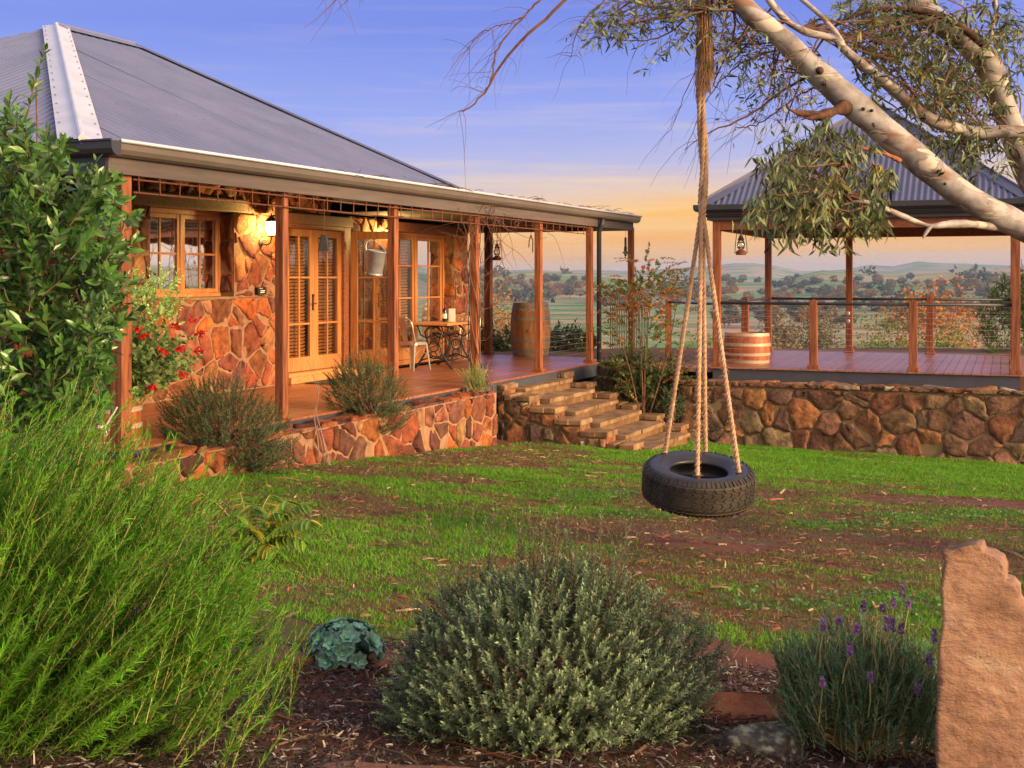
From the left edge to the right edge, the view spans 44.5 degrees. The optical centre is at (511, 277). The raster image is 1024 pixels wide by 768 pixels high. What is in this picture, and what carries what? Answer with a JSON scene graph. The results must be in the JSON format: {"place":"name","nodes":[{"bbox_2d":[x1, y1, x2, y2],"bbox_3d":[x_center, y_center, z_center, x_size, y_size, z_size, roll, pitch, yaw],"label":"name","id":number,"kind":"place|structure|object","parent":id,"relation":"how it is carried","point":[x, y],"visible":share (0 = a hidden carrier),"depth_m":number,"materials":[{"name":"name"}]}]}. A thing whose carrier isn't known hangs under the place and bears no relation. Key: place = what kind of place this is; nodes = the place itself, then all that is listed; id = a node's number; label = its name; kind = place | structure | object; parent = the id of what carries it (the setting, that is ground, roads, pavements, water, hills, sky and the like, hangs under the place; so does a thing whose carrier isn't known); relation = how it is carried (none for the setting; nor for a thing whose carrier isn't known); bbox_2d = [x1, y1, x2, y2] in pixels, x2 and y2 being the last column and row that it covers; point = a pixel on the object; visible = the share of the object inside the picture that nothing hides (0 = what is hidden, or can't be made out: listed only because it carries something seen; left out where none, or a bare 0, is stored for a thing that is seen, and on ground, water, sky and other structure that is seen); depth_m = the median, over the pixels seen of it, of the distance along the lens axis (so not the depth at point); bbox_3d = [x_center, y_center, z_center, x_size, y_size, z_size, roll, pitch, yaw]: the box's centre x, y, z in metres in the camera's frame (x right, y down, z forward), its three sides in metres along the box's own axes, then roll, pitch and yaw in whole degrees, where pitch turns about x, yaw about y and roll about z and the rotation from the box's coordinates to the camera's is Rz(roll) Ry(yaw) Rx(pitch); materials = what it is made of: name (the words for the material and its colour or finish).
{"place":"outdoors","nodes":[
{"label":"outdoors","id":0,"kind":"place"},
{"bbox_2d":[0,347,1023,767],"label":"ground","id":1,"kind":"structure","parent":0,"point":[716,551],"depth_m":8.18,"materials":[{"name":"soil"}]},
{"bbox_2d":[0,43,145,454],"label":"young tree","id":2,"kind":"object","parent":1,"relation":"on","point":[83,331],"visible":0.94,"depth_m":8.99,"materials":[{"name":"green plant"}]},
{"bbox_2d":[97,407,117,435],"bbox_3d":[-3.231,1.144,9.993,0.085,0.083,1.445,0,0,-15],"label":"tree tie","id":3,"kind":"object","parent":2,"relation":"attached to","point":[107,422],"visible":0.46,"depth_m":9.56,"materials":[{"name":"beige fabric"}]},
{"bbox_2d":[0,357,322,767],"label":"feathery bush","id":4,"kind":"object","parent":1,"relation":"on","point":[68,619],"visible":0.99,"depth_m":4.19,"materials":[{"name":"green plant"}]},
{"bbox_2d":[149,369,304,475],"bbox_3d":[-2.669,1.387,11.783,1.459,1.060,1.088,0,0,0],"label":"rosemary bush","id":5,"kind":"object","parent":1,"relation":"on","point":[222,421],"visible":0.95,"depth_m":11.69,"materials":[{"name":"green plant"}]},
{"bbox_2d":[183,490,321,564],"bbox_3d":[-1.571,1.521,7.574,0.918,0.414,0.614,0,0,0],"label":"leafy plant","id":6,"kind":"object","parent":1,"relation":"on","point":[293,528],"visible":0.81,"depth_m":7.51,"materials":[{"name":"green plant"}]},
{"bbox_2d":[39,388,497,492],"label":"garden wall","id":7,"kind":"structure","parent":1,"relation":"on","point":[463,419],"depth_m":13.96,"materials":[{"name":"stone"}]},
{"bbox_2d":[455,362,495,391],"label":"herb tuft","id":8,"kind":"object","parent":7,"relation":"on","point":[479,384],"visible":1,"depth_m":16.96,"materials":[{"name":"green plant"}]},
{"bbox_2d":[307,360,330,465],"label":"dry stalks","id":9,"kind":"object","parent":1,"relation":"on","point":[327,458],"visible":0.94,"depth_m":12.88,"materials":[{"name":"brown plant"}]},
{"bbox_2d":[0,22,641,467],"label":"stone house","id":10,"kind":"structure","parent":1,"relation":"on","point":[216,172],"depth_m":16.53,"materials":[{"name":"brown stone"}]},
{"bbox_2d":[66,393,142,443],"bbox_3d":[-3.778,1.280,11.581,0.686,0.520,0.686,0,0,0],"label":"barrel planter","id":11,"kind":"object","parent":10,"relation":"on","point":[137,409],"visible":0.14,"depth_m":11.45,"materials":[{"name":"red wood"}]},
{"bbox_2d":[68,316,208,407],"bbox_3d":[-3.494,0.763,11.564,1.276,0.927,1.293,0,0,-17],"label":"geranium","id":12,"kind":"object","parent":11,"relation":"in","point":[149,370],"visible":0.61,"depth_m":11.36,"materials":[{"name":"green plant"}]},
{"bbox_2d":[67,261,191,384],"bbox_3d":[-3.650,0.529,11.763,1.380,1.852,0.798,0,0,0],"label":"variegated shrub","id":13,"kind":"object","parent":10,"relation":"on","point":[150,289],"visible":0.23,"depth_m":11.65,"materials":[{"name":"green plant"}]},
{"bbox_2d":[150,207,220,297],"bbox_3d":[-4.208,-0.306,15.822,0.470,1.108,1.630,0,0,24],"label":"window","id":14,"kind":"structure","parent":10,"relation":"in","point":[188,240],"depth_m":15.97,"materials":[{"name":"brown wood"}]},
{"bbox_2d":[258,213,274,246],"bbox_3d":[-3.296,-0.642,16.920,0.280,0.455,0.186,0,0,19],"label":"wall lantern","id":15,"kind":"object","parent":10,"relation":"attached to","point":[270,224],"depth_m":16.86,"materials":[{"name":"white glass"}]},
{"bbox_2d":[288,228,316,372],"bbox_3d":[-3.074,0.325,17.963,0.203,2.041,0.755,0,0,26],"label":"door","id":16,"kind":"structure","parent":10,"relation":"in","point":[299,362],"depth_m":18.03,"materials":[{"name":"brown wood"}]},
{"bbox_2d":[318,211,329,250],"bbox_3d":[-2.107,-0.564,14.006,0.120,0.605,0.089,0,0,0],"label":"cow bell","id":17,"kind":"object","parent":10,"relation":"hanging from","point":[323,244],"visible":1,"depth_m":13.98,"materials":[{"name":"black metal"}]},
{"bbox_2d":[314,230,340,368],"bbox_3d":[-2.797,0.325,18.669,0.121,2.041,0.754,0,0,24],"label":"door","id":18,"kind":"structure","parent":10,"relation":"in","point":[322,360],"depth_m":18.71,"materials":[{"name":"brown wood"}]},
{"bbox_2d":[305,377,370,383],"bbox_3d":[-2.478,1.489,17.996,0.550,0.014,1.000,0,0,24],"label":"door mat","id":19,"kind":"object","parent":10,"relation":"on","point":[321,381],"depth_m":17.64,"materials":[{"name":"brown fabric"}]},
{"bbox_2d":[319,349,416,435],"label":"rosemary bush","id":20,"kind":"object","parent":10,"relation":"on","point":[373,400],"visible":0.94,"depth_m":14.20,"materials":[{"name":"green plant"}]},
{"bbox_2d":[350,231,386,368],"bbox_3d":[-2.095,0.340,18.959,0.790,2.080,0.294,0,0,7],"label":"door","id":21,"kind":"structure","parent":10,"relation":"in","point":[368,296],"depth_m":19.00,"materials":[{"name":"brown wood"}]},
{"bbox_2d":[365,211,386,276],"bbox_3d":[-1.639,-0.407,15.059,0.258,0.797,0.250,0,0,0],"label":"hanging bucket","id":22,"kind":"object","parent":10,"relation":"hanging from","point":[375,262],"visible":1,"depth_m":14.98,"materials":[{"name":"metal"}]},
{"bbox_2d":[398,317,430,370],"bbox_3d":[-1.629,1.066,20.217,0.410,0.864,0.520,0,0,32],"label":"cafe chair","id":23,"kind":"object","parent":10,"relation":"on","point":[411,344],"visible":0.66,"depth_m":20.06,"materials":[{"name":"metal"}]},
{"bbox_2d":[398,232,444,365],"bbox_3d":[-1.631,0.359,21.579,0.564,2.242,2.163,0,0,16],"label":"door","id":24,"kind":"structure","parent":10,"relation":"in","point":[427,280],"depth_m":21.86,"materials":[{"name":"brown wood"}]},
{"bbox_2d":[409,320,469,368],"bbox_3d":[-1.126,1.125,21.007,0.742,0.760,1.240,0,0,24],"label":"verandah table","id":25,"kind":"object","parent":10,"relation":"on","point":[436,324],"visible":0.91,"depth_m":20.70,"materials":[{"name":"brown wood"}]},
{"bbox_2d":[442,304,446,321],"bbox_3d":[-1.128,0.594,20.953,0.077,0.303,0.077,0,0,0],"label":"wine bottle","id":26,"kind":"object","parent":25,"relation":"on","point":[444,314],"visible":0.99,"depth_m":20.93,"materials":[{"name":"black glass"}]},
{"bbox_2d":[449,309,454,321],"bbox_3d":[-1.011,0.633,21.044,0.124,0.220,0.072,0,0,10],"label":"menu card","id":27,"kind":"object","parent":25,"relation":"on","point":[451,315],"visible":1,"depth_m":21.02,"materials":[{"name":"white paper"}]},
{"bbox_2d":[449,313,480,363],"bbox_3d":[-0.814,1.066,21.924,0.410,0.864,0.520,0,0,24],"label":"cafe chair","id":28,"kind":"object","parent":10,"relation":"on","point":[459,338],"visible":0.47,"depth_m":21.79,"materials":[{"name":"metal"}]},
{"bbox_2d":[319,166,633,216],"bbox_3d":[-0.067,-1.188,18.855,0.872,0.180,10.978,0,0,24],"label":"dry vine","id":29,"kind":"object","parent":10,"relation":"on","point":[447,184],"visible":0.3,"depth_m":16.93,"materials":[{"name":"brown plant"}]},
{"bbox_2d":[404,196,565,437],"bbox_3d":[-0.432,0.531,17.735,1.628,3.453,2.580,0,0,36],"label":"bare vine","id":30,"kind":"object","parent":10,"relation":"attached to","point":[478,315],"visible":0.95,"depth_m":17.74,"materials":[{"name":"brown plant"}]},
{"bbox_2d":[492,241,501,259],"bbox_3d":[-0.290,-0.616,24.200,0.164,0.567,0.164,0,0,-40],"label":"hurricane lantern","id":31,"kind":"object","parent":10,"relation":"hanging from","point":[496,257],"visible":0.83,"depth_m":24.19,"materials":[{"name":"metal"}]},
{"bbox_2d":[510,302,550,356],"bbox_3d":[0.354,0.990,23.885,0.769,1.020,0.800,0,0,0],"label":"wine barrel","id":32,"kind":"object","parent":10,"relation":"on","point":[522,331],"visible":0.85,"depth_m":23.61,"materials":[{"name":"brown wood"}]},
{"bbox_2d":[623,231,628,258],"bbox_3d":[2.184,-0.629,24.000,0.119,0.542,0.060,0,0,0],"label":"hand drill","id":33,"kind":"object","parent":10,"relation":"hanging from","point":[625,244],"visible":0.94,"depth_m":23.99,"materials":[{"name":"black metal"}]},
{"bbox_2d":[368,650,406,671],"bbox_3d":[-0.530,1.681,5.383,0.179,0.112,0.191,0,0,0],"label":"garden rock","id":34,"kind":"object","parent":1,"relation":"on","point":[372,656],"visible":0.41,"depth_m":5.35,"materials":[{"name":"stone"}]},
{"bbox_2d":[0,603,936,767],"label":"mulch","id":35,"kind":"object","parent":1,"relation":"on","point":[249,763],"visible":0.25,"depth_m":4.44,"materials":[{"name":"brown wood"}]},
{"bbox_2d":[223,645,314,676],"bbox_3d":[-1.031,1.645,5.299,0.418,0.150,0.257,0,0,-27],"label":"garden rock","id":36,"kind":"object","parent":35,"relation":"on","point":[310,660],"visible":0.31,"depth_m":5.28,"materials":[{"name":"stone"}]},
{"bbox_2d":[306,617,385,672],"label":"succulent","id":37,"kind":"object","parent":35,"relation":"on","point":[338,642],"visible":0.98,"depth_m":5.32,"materials":[{"name":"green plant"}]},
{"bbox_2d":[304,760,471,767],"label":"garden rock","id":38,"kind":"object","parent":35,"relation":"on","point":[357,764],"visible":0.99,"depth_m":4.15,"materials":[{"name":"stone"}]},
{"bbox_2d":[147,627,935,767],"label":"fallen twigs","id":39,"kind":"object","parent":35,"relation":"on","point":[643,747],"visible":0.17,"depth_m":4.56,"materials":[{"name":"brown wood"}]},
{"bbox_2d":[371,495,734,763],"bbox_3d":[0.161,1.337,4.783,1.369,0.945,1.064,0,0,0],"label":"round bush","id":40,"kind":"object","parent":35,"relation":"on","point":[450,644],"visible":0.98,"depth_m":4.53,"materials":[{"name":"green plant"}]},
{"bbox_2d":[676,692,787,722],"bbox_3d":[0.855,1.714,4.961,0.444,0.178,0.289,0,0,0],"label":"garden rock","id":41,"kind":"object","parent":35,"relation":"on","point":[744,703],"visible":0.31,"depth_m":4.88,"materials":[{"name":"brown stone"}]},
{"bbox_2d":[719,720,811,764],"bbox_3d":[0.936,1.709,4.487,0.367,0.181,0.188,0,0,-15],"label":"garden rock","id":42,"kind":"object","parent":35,"relation":"on","point":[772,740],"visible":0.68,"depth_m":4.47,"materials":[{"name":"grey stone"}]},
{"bbox_2d":[762,584,938,762],"bbox_3d":[1.251,1.430,4.556,0.722,0.660,0.596,0,0,0],"label":"lavender bush","id":43,"kind":"object","parent":35,"relation":"on","point":[848,691],"visible":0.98,"depth_m":4.43,"materials":[{"name":"green plant"}]},
{"bbox_2d":[40,442,1023,756],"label":"leaf litter","id":44,"kind":"object","parent":1,"relation":"on","point":[838,552],"visible":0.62,"depth_m":9.61,"materials":[{"name":"brown plant"}]},
{"bbox_2d":[480,318,596,351],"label":"green shrub","id":45,"kind":"object","parent":1,"relation":"on","point":[500,341],"visible":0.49,"depth_m":27.28,"materials":[{"name":"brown plant"}]},
{"bbox_2d":[498,371,689,450],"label":"stone steps","id":46,"kind":"structure","parent":1,"relation":"on","point":[563,408],"depth_m":18.21,"materials":[{"name":"beige stone"}]},
{"bbox_2d":[585,242,697,412],"bbox_3d":[2.163,1.050,20.426,1.963,3.273,2.599,0,0,0],"label":"maple tree","id":47,"kind":"object","parent":1,"relation":"on","point":[651,293],"visible":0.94,"depth_m":20.10,"materials":[{"name":"green plant"}]},
{"bbox_2d":[592,351,692,413],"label":"shrub","id":48,"kind":"object","parent":1,"relation":"on","point":[655,373],"visible":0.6,"depth_m":20.73,"materials":[{"name":"green plant"}]},
{"bbox_2d":[305,0,1023,256],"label":"gum tree","id":49,"kind":"object","parent":1,"relation":"on","point":[888,134],"visible":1,"depth_m":8.55,"materials":[{"name":"green plant"}]},
{"bbox_2d":[641,0,755,518],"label":"tyre swing","id":50,"kind":"object","parent":49,"relation":"hanging from","point":[704,482],"visible":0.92,"depth_m":8.55,"materials":[{"name":"rubber"}]},
{"bbox_2d":[654,385,691,422],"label":"bed plant","id":51,"kind":"object","parent":1,"relation":"on","point":[679,405],"visible":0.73,"depth_m":20.17,"materials":[{"name":"green plant"}]},
{"bbox_2d":[554,485,1023,663],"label":"clover","id":52,"kind":"object","parent":1,"relation":"on","point":[750,603],"visible":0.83,"depth_m":9.24,"materials":[{"name":"green plant"}]},
{"bbox_2d":[679,377,1023,464],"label":"retaining wall","id":53,"kind":"structure","parent":1,"relation":"on","point":[985,423],"depth_m":19.70,"materials":[{"name":"stone"}]},
{"bbox_2d":[693,103,1023,390],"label":"gazebo","id":54,"kind":"object","parent":1,"relation":"on","point":[918,199],"visible":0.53,"depth_m":20.78,"materials":[{"name":"wood"}]},
{"bbox_2d":[734,231,747,254],"bbox_3d":[3.839,-0.595,20.953,0.172,0.433,0.172,0,0,-40],"label":"hurricane lantern","id":55,"kind":"object","parent":54,"relation":"hanging from","point":[740,252],"visible":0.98,"depth_m":20.92,"materials":[{"name":"metal"}]},
{"bbox_2d":[724,332,770,363],"bbox_3d":[4.145,1.235,22.050,0.817,0.530,0.817,0,0,0],"label":"half barrel","id":56,"kind":"object","parent":54,"relation":"on","point":[752,349],"visible":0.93,"depth_m":21.71,"materials":[{"name":"red wood"}]},
{"bbox_2d":[935,539,1023,767],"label":"standing stone","id":57,"kind":"object","parent":1,"relation":"on","point":[979,722],"visible":1,"depth_m":4.05,"materials":[{"name":"stone"}]},
{"bbox_2d":[970,260,1023,353],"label":"green shrub","id":58,"kind":"object","parent":1,"relation":"on","point":[991,349],"visible":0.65,"depth_m":26.87,"materials":[{"name":"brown plant"}]},
{"bbox_2d":[0,0,1023,271],"label":"sky","id":59,"kind":"structure","parent":0,"point":[381,86],"materials":[{"name":"blue"}]},
{"bbox_2d":[1,440,1023,767],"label":"grass","id":60,"kind":"structure","parent":0,"point":[979,472],"depth_m":10.21,"materials":[{"name":"green plant"}]},
{"bbox_2d":[608,360,712,371],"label":"path","id":61,"kind":"structure","parent":0,"point":[693,364],"depth_m":21.86,"materials":[{"name":"brick"}]},
{"bbox_2d":[609,295,649,360],"bbox_3d":[2.205,0.940,23.290,0.030,1.220,2.350,0,0,24],"label":"steel fence","id":62,"kind":"object","parent":61,"relation":"on","point":[632,353],"visible":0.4,"depth_m":23.27,"materials":[{"name":"black metal"}]},
{"bbox_2d":[612,304,652,310],"bbox_3d":[2.237,0.550,23.139,0.060,0.100,2.102,0,0,25],"label":"timber rail","id":63,"kind":"object","parent":62,"relation":"attached to","point":[619,308],"visible":0.39,"depth_m":22.53,"materials":[{"name":"brown wood"}]},
{"bbox_2d":[665,300,712,360],"bbox_3d":[3.113,0.980,22.123,0.126,1.140,1.754,0,0,-18],"label":"rail post","id":64,"kind":"object","parent":61,"relation":"on","point":[668,315],"visible":0.55,"depth_m":22.85,"materials":[{"name":"wood"}]},
{"bbox_2d":[468,261,1023,348],"bbox_3d":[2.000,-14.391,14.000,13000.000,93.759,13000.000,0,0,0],"label":"valley","id":65,"kind":"structure","parent":0,"point":[922,271],"depth_m":1392.94,"materials":[{"name":"green plant"}]},
{"bbox_2d":[468,267,520,347],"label":"gum tree","id":66,"kind":"object","parent":65,"relation":"on","point":[507,318],"visible":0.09,"depth_m":74.84,"materials":[{"name":"green plant"}]},
{"bbox_2d":[564,287,575,296],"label":"paddock gum","id":67,"kind":"object","parent":65,"relation":"on","point":[567,292],"visible":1,"depth_m":1380.47,"materials":[{"name":"green plant"}]},
{"bbox_2d":[575,289,584,297],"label":"paddock gum","id":68,"kind":"object","parent":65,"relation":"on","point":[580,291],"visible":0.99,"depth_m":1375.68,"materials":[{"name":"brown plant"}]},
{"bbox_2d":[686,329,723,347],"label":"gum tree","id":69,"kind":"object","parent":65,"relation":"on","point":[709,340],"visible":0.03,"depth_m":69.69,"materials":[{"name":"green plant"}]},
{"bbox_2d":[709,304,739,327],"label":"paddock gum","id":70,"kind":"object","parent":65,"relation":"on","point":[728,308],"visible":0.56,"depth_m":622.21,"materials":[{"name":"green plant"}]},
{"bbox_2d":[721,286,733,294],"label":"paddock gum","id":71,"kind":"object","parent":65,"relation":"on","point":[726,290],"visible":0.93,"depth_m":1431.61,"materials":[{"name":"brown plant"}]},
{"bbox_2d":[721,312,740,327],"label":"paddock gum","id":72,"kind":"object","parent":65,"relation":"on","point":[731,318],"visible":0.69,"depth_m":618.20,"materials":[{"name":"brown plant"}]},
{"bbox_2d":[468,264,1003,311],"bbox_3d":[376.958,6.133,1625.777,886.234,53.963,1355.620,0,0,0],"label":"woods","id":73,"kind":"object","parent":65,"relation":"on","point":[527,295],"visible":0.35,"depth_m":1343.38,"materials":[{"name":"green plant"}]},
{"bbox_2d":[742,291,753,298],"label":"paddock gum","id":74,"kind":"object","parent":65,"relation":"on","point":[750,295],"visible":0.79,"depth_m":1252.16,"materials":[{"name":"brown plant"}]},
{"bbox_2d":[751,305,764,313],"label":"paddock gum","id":75,"kind":"object","parent":65,"relation":"on","point":[757,306],"visible":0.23,"depth_m":786.55,"materials":[{"name":"green plant"}]},
{"bbox_2d":[753,306,783,323],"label":"paddock gum","id":76,"kind":"object","parent":65,"relation":"on","point":[759,315],"visible":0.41,"depth_m":614.64,"materials":[{"name":"green plant"}]},
{"bbox_2d":[763,305,782,316],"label":"paddock gum","id":77,"kind":"object","parent":65,"relation":"on","point":[778,308],"visible":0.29,"depth_m":677.63,"materials":[{"name":"brown plant"}]},
{"bbox_2d":[772,290,783,296],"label":"paddock gum","id":78,"kind":"object","parent":65,"relation":"on","point":[776,292],"visible":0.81,"depth_m":1313.90,"materials":[{"name":"brown plant"}]},
{"bbox_2d":[772,280,784,289],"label":"paddock gum","id":79,"kind":"object","parent":65,"relation":"on","point":[777,284],"visible":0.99,"depth_m":1540.59,"materials":[{"name":"green plant"}]},
{"bbox_2d":[754,310,808,348],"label":"gum tree","id":80,"kind":"object","parent":65,"relation":"on","point":[785,336],"visible":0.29,"depth_m":247.97,"materials":[{"name":"green plant"}]},
{"bbox_2d":[790,305,808,329],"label":"paddock gum","id":81,"kind":"object","parent":65,"relation":"on","point":[800,315],"visible":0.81,"depth_m":610.11,"materials":[{"name":"brown plant"}]},
{"bbox_2d":[784,305,819,325],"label":"paddock gum","id":82,"kind":"object","parent":65,"relation":"on","point":[795,308],"visible":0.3,"depth_m":627.57,"materials":[{"name":"green plant"}]},
{"bbox_2d":[781,308,856,347],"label":"gum tree","id":83,"kind":"object","parent":65,"relation":"on","point":[822,333],"visible":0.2,"depth_m":209.06,"materials":[{"name":"green plant"}]},
{"bbox_2d":[816,288,829,296],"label":"paddock gum","id":84,"kind":"object","parent":65,"relation":"on","point":[825,292],"visible":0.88,"depth_m":1271.64,"materials":[{"name":"green plant"}]},
{"bbox_2d":[818,305,839,321],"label":"paddock gum","id":85,"kind":"object","parent":65,"relation":"on","point":[824,314],"visible":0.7,"depth_m":663.60,"materials":[{"name":"brown plant"}]},
{"bbox_2d":[834,297,845,312],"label":"paddock gum","id":86,"kind":"object","parent":65,"relation":"on","point":[841,306],"visible":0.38,"depth_m":949.45,"materials":[{"name":"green plant"}]},
{"bbox_2d":[830,312,859,328],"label":"paddock gum","id":87,"kind":"object","parent":65,"relation":"on","point":[840,320],"visible":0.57,"depth_m":620.72,"materials":[{"name":"green plant"}]},
{"bbox_2d":[859,291,871,296],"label":"paddock gum","id":88,"kind":"object","parent":65,"relation":"on","point":[864,293],"visible":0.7,"depth_m":1262.82,"materials":[{"name":"brown plant"}]},
{"bbox_2d":[872,277,883,284],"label":"paddock gum","id":89,"kind":"object","parent":65,"relation":"on","point":[876,280],"visible":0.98,"depth_m":1487.06,"materials":[{"name":"green plant"}]},
{"bbox_2d":[877,284,887,291],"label":"paddock gum","id":90,"kind":"object","parent":65,"relation":"on","point":[881,288],"visible":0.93,"depth_m":1395.91,"materials":[{"name":"green plant"}]},
{"bbox_2d":[879,290,893,295],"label":"paddock gum","id":91,"kind":"object","parent":65,"relation":"on","point":[886,293],"visible":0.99,"depth_m":1333.12,"materials":[{"name":"green plant"}]},
{"bbox_2d":[853,308,924,347],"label":"wattle tree","id":92,"kind":"object","parent":65,"relation":"on","point":[889,341],"visible":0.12,"depth_m":61.82,"materials":[{"name":"green plant"}]},
{"bbox_2d":[877,317,917,336],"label":"paddock gum","id":93,"kind":"object","parent":65,"relation":"on","point":[906,322],"visible":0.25,"depth_m":553.16,"materials":[{"name":"green plant"}]},
{"bbox_2d":[899,282,913,289],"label":"paddock gum","id":94,"kind":"object","parent":65,"relation":"on","point":[908,285],"visible":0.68,"depth_m":1398.09,"materials":[{"name":"green plant"}]},
{"bbox_2d":[893,306,925,322],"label":"paddock gum","id":95,"kind":"object","parent":65,"relation":"on","point":[902,311],"visible":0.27,"depth_m":597.12,"materials":[{"name":"green plant"}]},
{"bbox_2d":[843,275,996,348],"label":"gum tree","id":96,"kind":"object","parent":65,"relation":"on","point":[945,325],"visible":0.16,"depth_m":90.93,"materials":[{"name":"green plant"}]},
{"bbox_2d":[924,280,937,290],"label":"paddock gum","id":97,"kind":"object","parent":65,"relation":"on","point":[930,285],"visible":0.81,"depth_m":1417.65,"materials":[{"name":"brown plant"}]},
{"bbox_2d":[906,319,978,348],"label":"wattle tree","id":98,"kind":"object","parent":65,"relation":"on","point":[943,344],"visible":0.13,"depth_m":60.18,"materials":[{"name":"green plant"}]},
{"bbox_2d":[951,288,965,297],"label":"paddock gum","id":99,"kind":"object","parent":65,"relation":"on","point":[959,294],"visible":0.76,"depth_m":1233.45,"materials":[{"name":"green plant"}]},
{"bbox_2d":[955,301,983,321],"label":"paddock gum","id":100,"kind":"object","parent":65,"relation":"on","point":[963,311],"visible":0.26,"depth_m":703.47,"materials":[{"name":"green plant"}]},
{"bbox_2d":[979,287,994,297],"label":"paddock gum","id":101,"kind":"object","parent":65,"relation":"on","point":[983,293],"visible":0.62,"depth_m":1195.28,"materials":[{"name":"green plant"}]},
{"bbox_2d":[984,276,995,285],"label":"paddock gum","id":102,"kind":"object","parent":65,"relation":"on","point":[990,279],"visible":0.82,"depth_m":1465.01,"materials":[{"name":"green plant"}]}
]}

